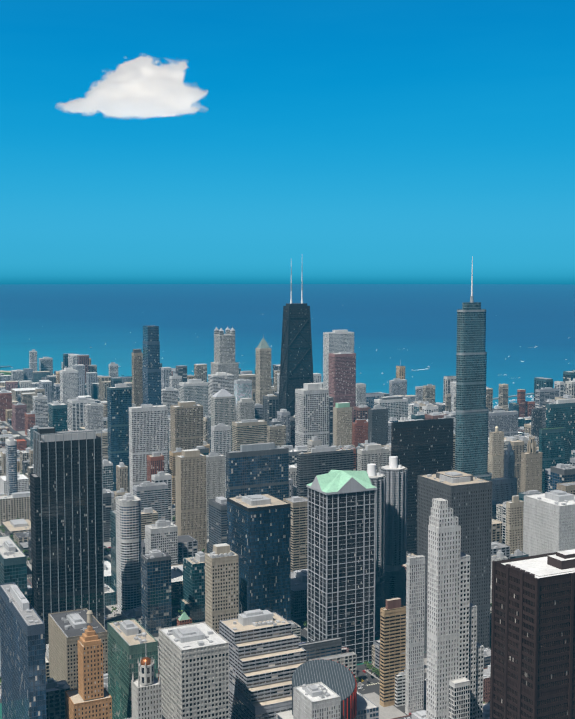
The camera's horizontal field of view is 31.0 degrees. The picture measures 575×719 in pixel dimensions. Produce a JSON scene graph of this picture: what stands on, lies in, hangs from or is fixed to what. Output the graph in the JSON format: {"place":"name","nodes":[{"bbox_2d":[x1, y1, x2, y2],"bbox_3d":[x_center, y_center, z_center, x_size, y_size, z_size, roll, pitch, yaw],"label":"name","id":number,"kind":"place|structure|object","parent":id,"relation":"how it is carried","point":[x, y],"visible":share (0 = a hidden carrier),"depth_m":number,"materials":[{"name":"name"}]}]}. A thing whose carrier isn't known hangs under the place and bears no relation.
{"place":"outdoors","nodes":[
{"label":"outdoors","id":0,"kind":"place"},
{"bbox_2d":[29,349,37,371],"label":"high-rise building","id":1,"kind":"structure","parent":0,"point":[33,358],"depth_m":3896.47,"materials":[{"name":"grey concrete"}]},
{"bbox_2d":[0,636,424,718],"bbox_3d":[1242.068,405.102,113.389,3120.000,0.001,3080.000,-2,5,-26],"label":"chicago river water","id":2,"kind":"structure","parent":0,"point":[377,638],"depth_m":998.02,"materials":[{"name":"teal liquid"}]},
{"bbox_2d":[0,370,491,714],"bbox_3d":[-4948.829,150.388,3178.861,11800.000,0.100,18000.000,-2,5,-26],"label":"city ground","id":3,"kind":"structure","parent":0,"point":[370,688],"depth_m":1185.65,"materials":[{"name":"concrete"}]},
{"bbox_2d":[0,390,11,420],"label":"brick block","id":4,"kind":"structure","parent":3,"relation":"on","point":[5,399],"depth_m":2911.21,"materials":[{"name":"red brick"}]},
{"bbox_2d":[5,437,17,494],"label":"high-rise building","id":5,"kind":"structure","parent":3,"relation":"on","point":[11,465],"depth_m":1822.53,"materials":[{"name":"grey glass"}]},
{"bbox_2d":[0,535,26,598],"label":"office building","id":6,"kind":"structure","parent":3,"relation":"on","point":[13,562],"depth_m":1132.10,"materials":[{"name":"teal glass"}]},
{"bbox_2d":[0,474,28,494],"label":"building","id":7,"kind":"structure","parent":3,"relation":"on","point":[23,482],"depth_m":1897.43,"materials":[{"name":"white concrete"}]},
{"bbox_2d":[11,369,23,380],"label":"building","id":8,"kind":"structure","parent":3,"relation":"on","point":[17,375],"depth_m":3791.31,"materials":[{"name":"grey concrete"}]},
{"bbox_2d":[12,403,26,430],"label":"brick block","id":9,"kind":"structure","parent":3,"relation":"on","point":[19,410],"depth_m":2730.68,"materials":[{"name":"red brick"}]},
{"bbox_2d":[15,439,26,450],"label":"building","id":10,"kind":"structure","parent":3,"relation":"on","point":[21,444],"depth_m":2399.41,"materials":[{"name":"brick"}]},
{"bbox_2d":[0,582,46,718],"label":"skyscraper","id":11,"kind":"structure","parent":3,"relation":"on","point":[23,663],"depth_m":809.49,"materials":[{"name":"blue glass"}]},
{"bbox_2d":[0,368,50,390],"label":"city blocks","id":12,"kind":"structure","parent":3,"relation":"on","point":[34,377],"depth_m":3743.24,"materials":[{"name":"concrete"}]},
{"bbox_2d":[25,411,34,435],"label":"brick block","id":13,"kind":"structure","parent":3,"relation":"on","point":[29,419],"depth_m":2640.24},
{"bbox_2d":[33,393,47,426],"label":"high-rise building","id":14,"kind":"structure","parent":3,"relation":"on","point":[40,406],"depth_m":2644.88,"materials":[{"name":"grey concrete"}]},
{"bbox_2d":[39,357,52,375],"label":"high-rise building","id":15,"kind":"structure","parent":3,"relation":"on","point":[45,363],"depth_m":3960.41,"materials":[{"name":"grey concrete"}]},
{"bbox_2d":[49,401,67,431],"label":"high-rise building","id":16,"kind":"structure","parent":3,"relation":"on","point":[58,421],"depth_m":2264.24,"materials":[{"name":"teal glass"}]},
{"bbox_2d":[30,427,104,651],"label":"skyscraper","id":17,"kind":"structure","parent":3,"relation":"on","point":[66,506],"depth_m":1133.87,"materials":[{"name":"glass"}]},
{"bbox_2d":[60,368,77,420],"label":"high-rise building","id":18,"kind":"structure","parent":3,"relation":"on","point":[68,383],"depth_m":2854.38,"materials":[{"name":"grey concrete"}]},
{"bbox_2d":[54,353,90,374],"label":"city blocks","id":19,"kind":"structure","parent":3,"relation":"on","point":[69,360],"depth_m":3684.68,"materials":[{"name":"concrete"}]},
{"bbox_2d":[48,608,107,689],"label":"office building","id":20,"kind":"structure","parent":3,"relation":"on","point":[66,629],"depth_m":970.82,"materials":[{"name":"beige concrete"}]},
{"bbox_2d":[65,610,111,718],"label":"skyscraper","id":21,"kind":"structure","parent":3,"relation":"on","point":[90,697],"depth_m":798.40,"materials":[{"name":"orange stone"}]},
{"bbox_2d":[84,402,103,430],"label":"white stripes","id":22,"kind":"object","parent":3,"relation":"on","point":[94,419],"visible":0.42,"depth_m":2280.18,"materials":[{"name":"grey concrete"}]},
{"bbox_2d":[102,459,112,490],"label":"slim white tower","id":23,"kind":"structure","parent":3,"relation":"on","point":[107,465],"depth_m":1740.13,"materials":[{"name":"glass"}]},
{"bbox_2d":[109,362,117,377],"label":"slim white tower","id":24,"kind":"structure","parent":3,"relation":"on","point":[113,369],"depth_m":3763.81,"materials":[{"name":"grey concrete"}]},
{"bbox_2d":[107,384,131,492],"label":"skyscraper","id":25,"kind":"structure","parent":3,"relation":"on","point":[119,400],"depth_m":1943.39,"materials":[{"name":"blue glass"}]},
{"bbox_2d":[115,493,140,612],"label":"skyscraper","id":26,"kind":"structure","parent":3,"relation":"on","point":[128,540],"depth_m":1253.98,"materials":[{"name":"white concrete"}]},
{"bbox_2d":[107,618,157,718],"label":"office building","id":27,"kind":"structure","parent":3,"relation":"on","point":[130,642],"depth_m":864.38,"materials":[{"name":"green glass"}]},
{"bbox_2d":[131,349,142,406],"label":"skyscraper","id":28,"kind":"structure","parent":3,"relation":"on","point":[137,378],"depth_m":2386.61,"materials":[{"name":"beige concrete"}]},
{"bbox_2d":[126,617,164,718],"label":"tower building","id":29,"kind":"structure","parent":3,"relation":"on","point":[146,689],"depth_m":745.71,"materials":[{"name":"white"}]},
{"bbox_2d":[129,404,167,494],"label":"skyscraper","id":30,"kind":"structure","parent":3,"relation":"on","point":[148,429],"depth_m":1805.86,"materials":[{"name":"grey concrete"}]},
{"bbox_2d":[133,481,167,519],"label":"high-rise building","id":31,"kind":"structure","parent":3,"relation":"on","point":[154,496],"depth_m":1653.36,"materials":[{"name":"grey concrete"}]},
{"bbox_2d":[142,325,162,405],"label":"skyscraper","id":32,"kind":"structure","parent":3,"relation":"on","point":[151,372],"depth_m":2315.93,"materials":[{"name":"blue glass"}]},
{"bbox_2d":[145,519,177,564],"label":"building","id":33,"kind":"structure","parent":3,"relation":"on","point":[161,535],"depth_m":1398.67,"materials":[{"name":"white concrete"}]},
{"bbox_2d":[161,387,177,413],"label":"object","id":34,"kind":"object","parent":3,"relation":"on","point":[169,396],"visible":0.38,"depth_m":2503.78,"materials":[{"name":"grey concrete"}]},
{"bbox_2d":[169,374,181,396],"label":"white tower","id":35,"kind":"structure","parent":3,"relation":"on","point":[175,380],"depth_m":2901.43,"materials":[{"name":"white concrete"}]},
{"bbox_2d":[177,611,191,625],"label":"building roof","id":36,"kind":"structure","parent":3,"relation":"on","point":[184,618],"depth_m":1113.87,"materials":[{"name":"green metal"}]},
{"bbox_2d":[170,401,202,450],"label":"skyscraper","id":37,"kind":"structure","parent":3,"relation":"on","point":[186,420],"depth_m":1914.80,"materials":[{"name":"beige concrete"}]},
{"bbox_2d":[175,449,206,552],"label":"skyscraper","id":38,"kind":"structure","parent":3,"relation":"on","point":[191,519],"depth_m":1520.11,"materials":[{"name":"beige concrete"}]},
{"bbox_2d":[179,379,207,416],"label":"building","id":39,"kind":"structure","parent":3,"relation":"on","point":[196,390],"depth_m":2315.70,"materials":[{"name":"grey concrete"}]},
{"bbox_2d":[159,622,228,718],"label":"office building","id":40,"kind":"structure","parent":3,"relation":"on","point":[194,667],"depth_m":817.80,"materials":[{"name":"white concrete"}]},
{"bbox_2d":[0,485,425,714],"bbox_3d":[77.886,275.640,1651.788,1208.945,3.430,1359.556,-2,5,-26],"label":"street cars","id":41,"kind":"object","parent":3,"relation":"on","point":[361,680],"visible":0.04,"depth_m":1064.28,"materials":[{"name":"white"}]},
{"bbox_2d":[206,451,224,534],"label":"skyscraper","id":42,"kind":"structure","parent":3,"relation":"on","point":[215,474],"depth_m":1642.00,"materials":[{"name":"grey concrete"}]},
{"bbox_2d":[211,423,230,497],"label":"skyscraper","id":43,"kind":"structure","parent":3,"relation":"on","point":[220,438],"depth_m":1818.81,"materials":[{"name":"grey concrete"}]},
{"bbox_2d":[208,372,233,411],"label":"high-rise building","id":44,"kind":"structure","parent":3,"relation":"on","point":[218,381],"depth_m":2519.95,"materials":[{"name":"grey concrete"}]},
{"bbox_2d":[205,543,238,633],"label":"high-rise building","id":45,"kind":"structure","parent":3,"relation":"on","point":[221,584],"depth_m":968.19,"materials":[{"name":"beige concrete"}]},
{"bbox_2d":[211,388,235,450],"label":"high-rise building","id":46,"kind":"structure","parent":3,"relation":"on","point":[223,405],"depth_m":2018.05,"materials":[{"name":"grey concrete"}]},
{"bbox_2d":[211,326,238,379],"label":"skyscraper","id":47,"kind":"structure","parent":3,"relation":"on","point":[224,352],"depth_m":2743.11,"materials":[{"name":"grey concrete"}]},
{"bbox_2d":[234,379,251,404],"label":"high-rise building","id":48,"kind":"structure","parent":3,"relation":"on","point":[242,388],"depth_m":2669.24,"materials":[{"name":"grey concrete"}]},
{"bbox_2d":[0,400,491,718],"bbox_3d":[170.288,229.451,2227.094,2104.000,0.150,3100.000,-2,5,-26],"label":"pavement blocks","id":49,"kind":"structure","parent":3,"relation":"on","point":[389,712],"depth_m":1083.47,"materials":[{"name":"grey concrete"}]},
{"bbox_2d":[0,364,106,426],"bbox_3d":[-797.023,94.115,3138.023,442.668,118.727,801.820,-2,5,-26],"label":"city blocks","id":50,"kind":"structure","parent":49,"relation":"on","point":[25,392],"depth_m":3284.59,"materials":[{"name":"concrete"}]},
{"bbox_2d":[0,397,210,495],"bbox_3d":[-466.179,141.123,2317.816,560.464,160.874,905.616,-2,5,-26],"label":"city blocks","id":51,"kind":"structure","parent":49,"relation":"on","point":[76,419],"depth_m":2210.02,"materials":[{"name":"concrete"}]},
{"bbox_2d":[77,355,320,400],"bbox_3d":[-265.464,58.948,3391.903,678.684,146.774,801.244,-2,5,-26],"label":"city blocks","id":52,"kind":"structure","parent":49,"relation":"on","point":[96,385],"depth_m":3268.17,"materials":[{"name":"concrete"}]},
{"bbox_2d":[0,436,528,718],"bbox_3d":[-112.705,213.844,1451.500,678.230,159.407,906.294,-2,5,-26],"label":"city blocks","id":53,"kind":"structure","parent":49,"relation":"on","point":[164,581],"depth_m":1300.13,"materials":[{"name":"brick"}]},
{"bbox_2d":[178,366,574,447],"bbox_3d":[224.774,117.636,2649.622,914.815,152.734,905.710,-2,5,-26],"label":"city blocks","id":54,"kind":"structure","parent":49,"relation":"on","point":[269,412],"depth_m":2446.40,"materials":[{"name":"brick"}]},
{"bbox_2d":[392,647,490,718],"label":"city blocks","id":55,"kind":"structure","parent":49,"relation":"on","point":[421,714],"depth_m":987.09,"materials":[{"name":"concrete"}]},
{"bbox_2d":[332,401,574,544],"bbox_3d":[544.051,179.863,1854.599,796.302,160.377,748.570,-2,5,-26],"label":"city blocks","id":56,"kind":"structure","parent":49,"relation":"on","point":[559,476],"depth_m":1671.33,"materials":[{"name":"concrete"}]},
{"bbox_2d":[498,370,574,417],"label":"city blocks","id":57,"kind":"structure","parent":49,"relation":"on","point":[522,407],"depth_m":2958.35,"materials":[{"name":"brick"}]},
{"bbox_2d":[237,398,254,420],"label":"high-rise building","id":58,"kind":"structure","parent":3,"relation":"on","point":[245,408],"depth_m":2320.94,"materials":[{"name":"grey concrete"}]},
{"bbox_2d":[232,419,266,450],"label":"building","id":59,"kind":"structure","parent":3,"relation":"on","point":[250,431],"depth_m":1926.83,"materials":[{"name":"beige concrete"}]},
{"bbox_2d":[226,442,288,499],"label":"office building","id":60,"kind":"structure","parent":3,"relation":"on","point":[257,468],"depth_m":1534.62,"materials":[{"name":"glass"}]},
{"bbox_2d":[227,493,290,620],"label":"dark glass tower","id":61,"kind":"structure","parent":3,"relation":"on","point":[259,534],"depth_m":1174.19,"materials":[{"name":"blue glass"}]},
{"bbox_2d":[255,336,270,404],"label":"skyscraper","id":62,"kind":"structure","parent":3,"relation":"on","point":[263,367],"depth_m":2519.13,"materials":[{"name":"concrete"}]},
{"bbox_2d":[219,604,308,718],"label":"stepped office building","id":63,"kind":"structure","parent":3,"relation":"on","point":[267,655],"depth_m":906.68,"materials":[{"name":"white concrete"}]},
{"bbox_2d":[0,373,543,704],"bbox_3d":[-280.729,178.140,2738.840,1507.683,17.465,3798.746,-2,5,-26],"label":"trees","id":64,"kind":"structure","parent":3,"relation":"on","point":[376,671],"depth_m":1251.57,"materials":[{"name":"green plant"}]},
{"bbox_2d":[267,424,285,446],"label":"building","id":65,"kind":"structure","parent":3,"relation":"on","point":[276,434],"depth_m":2126.80,"materials":[{"name":"grey concrete"}]},
{"bbox_2d":[278,269,313,415],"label":"skyscraper","id":66,"kind":"structure","parent":3,"relation":"on","point":[296,366],"depth_m":2214.93,"materials":[{"name":"brown metal"}]},
{"bbox_2d":[295,383,328,445],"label":"white grid tower","id":67,"kind":"structure","parent":3,"relation":"on","point":[311,410],"depth_m":2030.99,"materials":[{"name":"white concrete"}]},
{"bbox_2d":[293,682,340,718],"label":"white box","id":68,"kind":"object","parent":3,"relation":"on","point":[319,700],"visible":1,"depth_m":823.62,"materials":[{"name":"white concrete"}]},
{"bbox_2d":[297,445,352,498],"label":"building","id":69,"kind":"structure","parent":3,"relation":"on","point":[317,460],"depth_m":1530.44,"materials":[{"name":"glass"}]},
{"bbox_2d":[275,659,378,718],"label":"round-roofed building","id":70,"kind":"structure","parent":3,"relation":"on","point":[339,679],"depth_m":882.73,"materials":[{"name":"grey metal"}]},
{"bbox_2d":[323,330,353,388],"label":"skyscraper","id":71,"kind":"structure","parent":3,"relation":"on","point":[336,341],"depth_m":2658.13,"materials":[{"name":"grey concrete"}]},
{"bbox_2d":[306,470,376,663],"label":"skyscraper","id":72,"kind":"structure","parent":3,"relation":"on","point":[341,554],"depth_m":1088.33,"materials":[{"name":"grey glass"}]},
{"bbox_2d":[328,352,355,421],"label":"high-rise building","id":73,"kind":"structure","parent":3,"relation":"on","point":[342,379],"depth_m":2490.09,"materials":[{"name":"concrete"}]},
{"bbox_2d":[333,402,351,446],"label":"building","id":74,"kind":"structure","parent":3,"relation":"on","point":[342,424],"depth_m":1920.87,"materials":[{"name":"beige concrete"}]},
{"bbox_2d":[352,419,367,447],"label":"building","id":75,"kind":"structure","parent":3,"relation":"on","point":[359,430],"depth_m":2222.55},
{"bbox_2d":[356,384,365,405],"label":"white tower","id":76,"kind":"structure","parent":3,"relation":"on","point":[360,394],"depth_m":2816.41,"materials":[{"name":"grey concrete"}]},
{"bbox_2d":[357,444,388,472],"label":"white setbacks","id":77,"kind":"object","parent":3,"relation":"on","point":[377,455],"visible":0.27,"depth_m":1726.25,"materials":[{"name":"white concrete"}]},
{"bbox_2d":[367,464,385,630],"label":"round tower","id":78,"kind":"structure","parent":3,"relation":"on","point":[378,480],"depth_m":1195.01,"materials":[{"name":"white"}]},
{"bbox_2d":[368,406,387,444],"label":"dark slim tower","id":79,"kind":"structure","parent":3,"relation":"on","point":[377,424],"depth_m":2018.61,"materials":[{"name":"glass"}]},
{"bbox_2d":[374,396,407,419],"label":"building","id":80,"kind":"structure","parent":3,"relation":"on","point":[396,406],"depth_m":2528.19,"materials":[{"name":"grey concrete"}]},
{"bbox_2d":[379,456,406,606],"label":"round tower","id":81,"kind":"structure","parent":3,"relation":"on","point":[395,474],"depth_m":1242.51,"materials":[{"name":"white"}]},
{"bbox_2d":[380,598,405,706],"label":"building","id":82,"kind":"structure","parent":3,"relation":"on","point":[392,638],"depth_m":989.37,"materials":[{"name":"beige concrete"}]},
{"bbox_2d":[389,378,406,395],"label":"building","id":83,"kind":"structure","parent":3,"relation":"on","point":[397,386],"depth_m":3112.74,"materials":[{"name":"grey concrete"}]},
{"bbox_2d":[395,670,404,706],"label":"building","id":84,"kind":"structure","parent":3,"relation":"on","point":[400,689],"depth_m":991.34,"materials":[{"name":"white concrete"}]},
{"bbox_2d":[405,555,424,714],"bbox_3d":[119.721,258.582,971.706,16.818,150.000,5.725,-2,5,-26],"label":"skyscraper","id":85,"kind":"structure","parent":3,"relation":"on","point":[415,616],"depth_m":969.06,"materials":[{"name":"white concrete"}]},
{"bbox_2d":[415,386,422,401],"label":"building","id":86,"kind":"structure","parent":3,"relation":"on","point":[418,393],"depth_m":3000.16,"materials":[{"name":"grey concrete"}]},
{"bbox_2d":[391,418,453,554],"bbox_3d":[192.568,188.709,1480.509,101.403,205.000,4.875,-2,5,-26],"label":"skyscraper","id":87,"kind":"structure","parent":3,"relation":"on","point":[420,447],"depth_m":1473.24,"materials":[{"name":"black glass"}]},
{"bbox_2d":[423,384,434,403],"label":"building","id":88,"kind":"structure","parent":3,"relation":"on","point":[429,393],"depth_m":2899.95,"materials":[{"name":"grey concrete"}]},
{"bbox_2d":[445,394,450,411],"bbox_3d":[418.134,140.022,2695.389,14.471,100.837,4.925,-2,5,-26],"label":"building","id":89,"kind":"structure","parent":3,"relation":"on","point":[447,401],"depth_m":2690.83,"materials":[{"name":"beige concrete"}]},
{"bbox_2d":[417,470,491,652],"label":"skyscraper","id":90,"kind":"structure","parent":3,"relation":"on","point":[468,497],"depth_m":1101.00,"materials":[{"name":"grey glass"}]},
{"bbox_2d":[426,498,483,718],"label":"skyscraper","id":91,"kind":"structure","parent":3,"relation":"on","point":[455,669],"depth_m":848.61,"materials":[{"name":"white concrete"}]},
{"bbox_2d":[455,256,491,480],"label":"skyscraper","id":92,"kind":"structure","parent":3,"relation":"on","point":[471,434],"depth_m":1621.78,"materials":[{"name":"teal glass"}]},
{"bbox_2d":[488,426,504,478],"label":"high-rise building","id":93,"kind":"structure","parent":3,"relation":"on","point":[496,454],"depth_m":1786.83,"materials":[{"name":"beige"}]},
{"bbox_2d":[488,410,517,436],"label":"building","id":94,"kind":"structure","parent":3,"relation":"on","point":[505,422],"depth_m":2297.13,"materials":[{"name":"grey concrete"}]},
{"bbox_2d":[492,441,516,502],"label":"skyscraper","id":95,"kind":"structure","parent":3,"relation":"on","point":[504,488],"depth_m":1737.51,"materials":[{"name":"white"}]},
{"bbox_2d":[506,495,523,553],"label":"building","id":96,"kind":"structure","parent":3,"relation":"on","point":[514,522],"depth_m":1402.00,"materials":[{"name":"beige concrete"}]},
{"bbox_2d":[520,435,541,491],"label":"high-rise building","id":97,"kind":"structure","parent":3,"relation":"on","point":[531,469],"depth_m":1707.87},
{"bbox_2d":[490,549,574,718],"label":"skyscraper","id":98,"kind":"structure","parent":3,"relation":"on","point":[532,675],"depth_m":750.46,"materials":[{"name":"brown metal"}]},
{"bbox_2d":[531,408,542,438],"bbox_3d":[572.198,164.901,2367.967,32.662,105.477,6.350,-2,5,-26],"label":"grey tower","id":99,"kind":"structure","parent":3,"relation":"on","point":[536,420],"depth_m":2361.07,"materials":[{"name":"glass"}]},
{"bbox_2d":[523,489,574,555],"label":"building","id":100,"kind":"structure","parent":3,"relation":"on","point":[548,522],"depth_m":1291.89,"materials":[{"name":"white concrete"}]},
{"bbox_2d":[539,427,565,492],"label":"glass building","id":101,"kind":"structure","parent":3,"relation":"on","point":[552,445],"depth_m":1925.23,"materials":[{"name":"teal glass"}]},
{"bbox_2d":[546,398,574,463],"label":"glass building","id":102,"kind":"structure","parent":3,"relation":"on","point":[560,412],"depth_m":1973.85,"materials":[{"name":"teal glass"}]},
{"bbox_2d":[0,284,574,407],"bbox_3d":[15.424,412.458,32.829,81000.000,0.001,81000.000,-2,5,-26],"label":"lake","id":103,"kind":"structure","parent":0,"point":[417,321],"depth_m":8423.57,"materials":[{"name":"blue liquid"}]},
{"bbox_2d":[0,366,533,399],"bbox_3d":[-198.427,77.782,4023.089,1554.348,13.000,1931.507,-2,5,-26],"label":"beach hook and breakwater","id":104,"kind":"object","parent":103,"relation":"in","point":[493,398],"visible":0.12,"depth_m":3519.61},
{"bbox_2d":[11,314,566,407],"bbox_3d":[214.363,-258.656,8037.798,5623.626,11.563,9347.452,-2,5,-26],"label":"lake boats","id":105,"kind":"object","parent":103,"relation":"on","point":[531,396],"visible":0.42,"depth_m":4115.06,"materials":[{"name":"white"}]},
{"bbox_2d":[0,0,574,284],"label":"sky","id":106,"kind":"structure","parent":0,"point":[142,141],"materials":[{"name":"blue"}]}
]}

